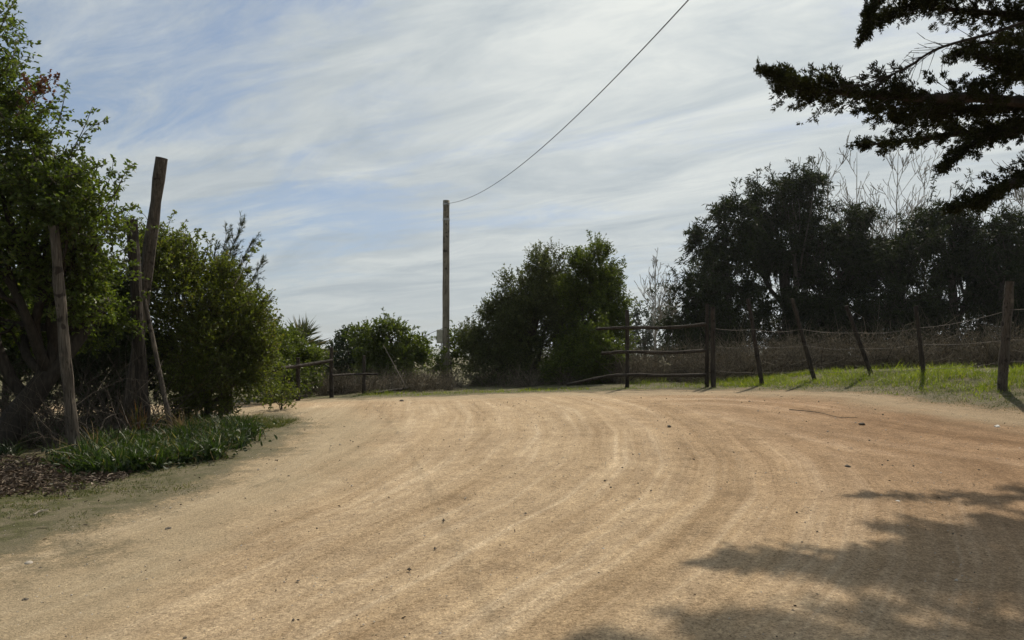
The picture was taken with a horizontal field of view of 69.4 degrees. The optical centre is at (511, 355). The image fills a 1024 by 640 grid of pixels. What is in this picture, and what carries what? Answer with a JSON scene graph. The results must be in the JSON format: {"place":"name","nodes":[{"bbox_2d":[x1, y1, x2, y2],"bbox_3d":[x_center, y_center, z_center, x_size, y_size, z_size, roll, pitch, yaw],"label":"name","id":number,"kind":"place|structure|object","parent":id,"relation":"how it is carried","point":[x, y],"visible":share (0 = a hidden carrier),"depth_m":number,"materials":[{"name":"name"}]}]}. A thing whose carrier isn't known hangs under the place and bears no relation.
{"place":"outdoors","nodes":[
{"label":"outdoors","id":0,"kind":"place"},
{"bbox_2d":[0,385,1023,639],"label":"dirt road","id":1,"kind":"structure","parent":0,"point":[712,535],"depth_m":6.20,"materials":[{"name":"beige soil"}]},
{"bbox_2d":[4,383,1013,638],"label":"dark grit","id":2,"kind":"object","parent":1,"relation":"on","point":[526,513],"visible":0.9,"depth_m":7.38,"materials":[{"name":"gravel"}]},
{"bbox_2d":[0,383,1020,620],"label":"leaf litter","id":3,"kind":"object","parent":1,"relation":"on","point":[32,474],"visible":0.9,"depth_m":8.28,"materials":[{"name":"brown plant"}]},
{"bbox_2d":[4,382,1023,637],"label":"loose grit","id":4,"kind":"object","parent":1,"relation":"on","point":[540,494],"visible":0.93,"depth_m":7.72,"materials":[{"name":"gravel"}]},
{"bbox_2d":[789,409,855,417],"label":"fallen twig","id":5,"kind":"object","parent":1,"relation":"on","point":[823,413],"visible":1,"depth_m":12.46,"materials":[{"name":"brown wood"}]},
{"bbox_2d":[0,356,1023,574],"bbox_3d":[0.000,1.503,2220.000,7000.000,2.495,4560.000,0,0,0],"label":"ground","id":6,"kind":"structure","parent":0,"point":[29,525],"depth_m":9.70,"materials":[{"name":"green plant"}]},
{"bbox_2d":[0,268,96,416],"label":"understory shrub","id":7,"kind":"object","parent":6,"relation":"on","point":[11,353],"visible":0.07,"depth_m":12.74,"materials":[{"name":"green plant"}]},
{"bbox_2d":[48,225,79,446],"bbox_3d":[-5.675,-0.070,9.404,0.148,3.127,0.392,0,0,42],"label":"wooden post","id":8,"kind":"object","parent":6,"relation":"on","point":[65,363],"visible":0.88,"depth_m":9.35,"materials":[{"name":"brown wood"}]},
{"bbox_2d":[0,0,160,447],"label":"broadleaf tree","id":9,"kind":"object","parent":6,"relation":"on","point":[67,199],"visible":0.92,"depth_m":9.88,"materials":[{"name":"green plant"}]},
{"bbox_2d":[0,413,212,456],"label":"shade weeds","id":10,"kind":"object","parent":6,"relation":"on","point":[7,449],"visible":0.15,"depth_m":10.87,"materials":[{"name":"green plant"}]},
{"bbox_2d":[43,421,173,454],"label":"arching grass","id":11,"kind":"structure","parent":6,"relation":"on","point":[93,437],"depth_m":9.59,"materials":[{"name":"green plant"}]},
{"bbox_2d":[56,236,180,425],"bbox_3d":[-7.047,-0.454,13.415,2.546,3.646,2.283,0,0,0],"label":"understory shrub","id":12,"kind":"object","parent":6,"relation":"on","point":[124,341],"visible":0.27,"depth_m":12.96,"materials":[{"name":"green plant"}]},
{"bbox_2d":[0,322,262,467],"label":"twig tangle","id":13,"kind":"object","parent":6,"relation":"on","point":[46,427],"visible":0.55,"depth_m":10.89,"materials":[{"name":"brown plant"}]},
{"bbox_2d":[126,219,150,426],"bbox_3d":[-5.933,-0.383,11.751,0.368,3.545,0.199,0,0,-27],"label":"wooden post","id":14,"kind":"object","parent":6,"relation":"on","point":[139,347],"visible":0.61,"depth_m":11.69,"materials":[{"name":"brown wood"}]},
{"bbox_2d":[119,396,162,430],"bbox_3d":[-5.668,0.938,11.273,0.946,0.686,0.599,0,0,30],"label":"spiky plant","id":15,"kind":"object","parent":6,"relation":"on","point":[139,419],"visible":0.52,"depth_m":11.28,"materials":[{"name":"green plant"}]},
{"bbox_2d":[122,156,167,426],"bbox_3d":[-6.063,-0.906,12.151,0.986,4.636,0.207,0,0,22],"label":"wooden post","id":16,"kind":"object","parent":6,"relation":"on","point":[153,220],"visible":0.7,"depth_m":12.03,"materials":[{"name":"brown wood"}]},
{"bbox_2d":[141,291,172,430],"bbox_3d":[-5.509,0.211,11.553,0.632,2.444,0.094,0,0,12],"label":"wooden post","id":17,"kind":"object","parent":6,"relation":"on","point":[157,362],"visible":0.83,"depth_m":11.53,"materials":[{"name":"brown wood"}]},
{"bbox_2d":[38,411,277,474],"bbox_3d":[-4.813,1.312,10.299,2.921,0.955,4.466,0,0,0],"label":"strap leaf bed","id":18,"kind":"object","parent":6,"relation":"on","point":[207,439],"visible":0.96,"depth_m":9.50,"materials":[{"name":"green plant"}]},
{"bbox_2d":[150,405,208,429],"bbox_3d":[-4.950,1.127,11.243,1.238,0.782,1.837,0,0,-29],"label":"grass tuft","id":19,"kind":"object","parent":6,"relation":"on","point":[183,416],"visible":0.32,"depth_m":11.39,"materials":[{"name":"green plant"}]},
{"bbox_2d":[119,201,285,421],"bbox_3d":[-5.559,-0.713,13.405,2.923,4.085,2.443,0,0,0],"label":"yellow green bush","id":20,"kind":"object","parent":6,"relation":"on","point":[243,347],"visible":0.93,"depth_m":13.03,"materials":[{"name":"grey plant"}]},
{"bbox_2d":[204,210,279,413],"bbox_3d":[-5.425,-0.863,14.946,1.758,4.273,1.024,0,0,0],"label":"needle shrub","id":21,"kind":"object","parent":6,"relation":"on","point":[232,248],"visible":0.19,"depth_m":15.12,"materials":[{"name":"green plant"}]},
{"bbox_2d":[250,376,305,409],"bbox_3d":[-4.900,0.798,15.657,1.019,1.008,0.995,0,0,0],"label":"shrub","id":22,"kind":"object","parent":6,"relation":"on","point":[282,399],"visible":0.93,"depth_m":15.60,"materials":[{"name":"green plant"}]},
{"bbox_2d":[233,310,333,404],"bbox_3d":[-6.227,0.170,19.457,2.449,3.019,5.251,0,0,0],"label":"rounded shrub","id":23,"kind":"object","parent":6,"relation":"on","point":[292,341],"visible":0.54,"depth_m":20.14,"materials":[{"name":"green plant"}]},
{"bbox_2d":[283,314,336,372],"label":"fan palm","id":24,"kind":"object","parent":6,"relation":"on","point":[307,329],"visible":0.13,"depth_m":26.02,"materials":[{"name":"green plant"}]},
{"bbox_2d":[274,347,377,400],"bbox_3d":[-4.838,0.535,19.461,0.218,1.527,3.320,0,0,38],"label":"post and rail fence","id":25,"kind":"object","parent":6,"relation":"on","point":[298,365],"visible":0.82,"depth_m":19.55,"materials":[{"name":"brown wood"}]},
{"bbox_2d":[316,324,370,383],"bbox_3d":[-6.554,0.352,29.860,2.754,3.254,2.877,0,0,-39],"label":"round tree","id":26,"kind":"object","parent":6,"relation":"on","point":[341,344],"visible":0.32,"depth_m":29.45,"materials":[{"name":"green plant"}]},
{"bbox_2d":[341,307,436,384],"bbox_3d":[-4.359,-0.044,26.927,3.706,3.519,2.603,0,0,0],"label":"round tree","id":27,"kind":"object","parent":6,"relation":"on","point":[404,352],"visible":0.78,"depth_m":26.60,"materials":[{"name":"green plant"}]},
{"bbox_2d":[383,345,405,385],"bbox_3d":[-3.284,0.379,21.000,0.756,1.372,0.022,0,0,0],"label":"thin stake","id":28,"kind":"object","parent":6,"relation":"on","point":[394,365],"visible":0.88,"depth_m":20.99,"materials":[{"name":"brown wood"}]},
{"bbox_2d":[374,384,433,393],"bbox_3d":[-2.906,0.923,21.001,0.097,0.285,2.554,0,0,38],"label":"fallen rail","id":29,"kind":"object","parent":6,"relation":"on","point":[395,390],"visible":0.48,"depth_m":20.47,"materials":[{"name":"brown wood"}]},
{"bbox_2d":[437,200,449,382],"bbox_3d":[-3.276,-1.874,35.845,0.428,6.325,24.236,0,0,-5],"label":"utility pole","id":30,"kind":"object","parent":6,"relation":"on","point":[443,335],"visible":0.77,"depth_m":23.90,"materials":[{"name":"brown wood"}]},
{"bbox_2d":[453,0,688,202],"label":"overhead cable","id":31,"kind":"object","parent":30,"relation":"attached to","point":[598,94],"visible":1,"depth_m":10.05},
{"bbox_2d":[426,320,474,382],"bbox_3d":[-1.954,-0.034,24.097,1.272,2.286,2.096,0,0,37],"label":"pole creeper","id":32,"kind":"object","parent":6,"relation":"on","point":[454,354],"visible":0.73,"depth_m":23.95,"materials":[{"name":"green plant"}]},
{"bbox_2d":[451,236,587,385],"bbox_3d":[0.506,-1.046,23.970,5.037,5.639,2.811,0,0,0],"label":"olive tree","id":33,"kind":"object","parent":6,"relation":"on","point":[513,336],"visible":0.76,"depth_m":23.48,"materials":[{"name":"green plant"}]},
{"bbox_2d":[537,229,643,384],"bbox_3d":[2.313,-1.353,22.558,2.957,5.229,3.702,0,0,25],"label":"bright tree","id":34,"kind":"object","parent":6,"relation":"on","point":[592,287],"visible":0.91,"depth_m":22.46,"materials":[{"name":"green plant"}]},
{"bbox_2d":[566,304,715,387],"bbox_3d":[3.139,-0.153,18.605,3.852,2.239,0.458,0,0,23],"label":"rail fence","id":35,"kind":"object","parent":6,"relation":"on","point":[626,351],"visible":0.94,"depth_m":18.13,"materials":[{"name":"brown wood"}]},
{"bbox_2d":[629,298,666,361],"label":"distant bush","id":36,"kind":"object","parent":6,"relation":"on","point":[648,335],"visible":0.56,"depth_m":57.43,"materials":[{"name":"green plant"}]},
{"bbox_2d":[634,249,677,356],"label":"bare tree","id":37,"kind":"object","parent":6,"relation":"on","point":[653,306],"visible":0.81,"depth_m":52.08,"materials":[{"name":"grey plant"}]},
{"bbox_2d":[294,299,1023,396],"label":"dry brush","id":38,"kind":"object","parent":6,"relation":"on","point":[775,361],"visible":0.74,"depth_m":20.09,"materials":[{"name":"brown plant"}]},
{"bbox_2d":[644,297,684,361],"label":"distant bush","id":39,"kind":"object","parent":6,"relation":"on","point":[650,344],"visible":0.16,"depth_m":55.91,"materials":[{"name":"green plant"}]},
{"bbox_2d":[658,272,683,358],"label":"bare tree","id":40,"kind":"object","parent":6,"relation":"on","point":[672,307],"visible":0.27,"depth_m":53.78,"materials":[{"name":"grey plant"}]},
{"bbox_2d":[355,359,1023,405],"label":"grass","id":41,"kind":"structure","parent":6,"relation":"on","point":[906,375],"depth_m":16.57,"materials":[{"name":"green plant"}]},
{"bbox_2d":[646,249,741,363],"bbox_3d":[9.429,-1.793,37.786,4.543,6.982,4.540,0,0,0],"label":"eucalyptus tree","id":42,"kind":"object","parent":6,"relation":"on","point":[693,309],"visible":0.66,"depth_m":37.28,"materials":[{"name":"green plant"}]},
{"bbox_2d":[674,177,770,355],"bbox_3d":[11.939,-4.067,40.060,5.534,11.421,4.981,0,0,36],"label":"eucalyptus tree","id":43,"kind":"object","parent":6,"relation":"on","point":[744,288],"visible":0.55,"depth_m":39.32,"materials":[{"name":"green plant"}]},
{"bbox_2d":[729,156,842,359],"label":"eucalyptus tree","id":44,"kind":"object","parent":6,"relation":"on","point":[790,264],"visible":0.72,"depth_m":41.07,"materials":[{"name":"green plant"}]},
{"bbox_2d":[789,130,860,288],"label":"bare tree","id":45,"kind":"object","parent":6,"relation":"on","point":[845,156],"visible":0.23,"depth_m":49.97,"materials":[{"name":"grey plant"}]},
{"bbox_2d":[763,190,901,357],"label":"eucalyptus tree","id":46,"kind":"object","parent":6,"relation":"on","point":[847,250],"visible":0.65,"depth_m":40.07,"materials":[{"name":"green plant"}]},
{"bbox_2d":[717,281,1023,391],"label":"wire fence","id":47,"kind":"object","parent":6,"relation":"on","point":[1004,350],"visible":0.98,"depth_m":15.97,"materials":[{"name":"brown wood"}]},
{"bbox_2d":[819,147,926,272],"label":"bare tree","id":48,"kind":"object","parent":6,"relation":"on","point":[847,199],"visible":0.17,"depth_m":51.35,"materials":[{"name":"grey plant"}]},
{"bbox_2d":[820,124,939,288],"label":"bare tree","id":49,"kind":"object","parent":6,"relation":"on","point":[903,164],"visible":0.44,"depth_m":48.73,"materials":[{"name":"grey plant"}]},
{"bbox_2d":[753,0,1023,221],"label":"cypress tree","id":50,"kind":"object","parent":6,"relation":"on","point":[934,110],"visible":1,"depth_m":8.87,"materials":[{"name":"green plant"}]},
{"bbox_2d":[840,207,965,360],"bbox_3d":[20.521,-2.973,39.037,6.044,9.370,5.495,0,0,0],"label":"eucalyptus tree","id":51,"kind":"object","parent":6,"relation":"on","point":[897,279],"visible":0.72,"depth_m":38.36,"materials":[{"name":"green plant"}]},
{"bbox_2d":[868,145,957,295],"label":"bare tree","id":52,"kind":"object","parent":6,"relation":"on","point":[925,173],"visible":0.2,"depth_m":50.66,"materials":[{"name":"grey plant"}]},
{"bbox_2d":[896,168,1006,361],"bbox_3d":[23.826,-4.072,39.999,6.583,11.289,5.008,0,0,0],"label":"eucalyptus tree","id":53,"kind":"object","parent":6,"relation":"on","point":[932,219],"visible":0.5,"depth_m":39.29,"materials":[{"name":"green plant"}]},
{"bbox_2d":[940,194,1023,349],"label":"eucalyptus tree","id":54,"kind":"object","parent":6,"relation":"on","point":[1009,259],"visible":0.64,"depth_m":37.74,"materials":[{"name":"green plant"}]},
{"bbox_2d":[979,159,1023,228],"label":"bare tree","id":55,"kind":"object","parent":6,"relation":"on","point":[1018,193],"visible":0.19,"depth_m":47.11,"materials":[{"name":"grey plant"}]},
{"bbox_2d":[0,0,1023,347],"label":"sky","id":56,"kind":"structure","parent":0,"point":[341,131],"materials":[{"name":"blue"}]}
]}

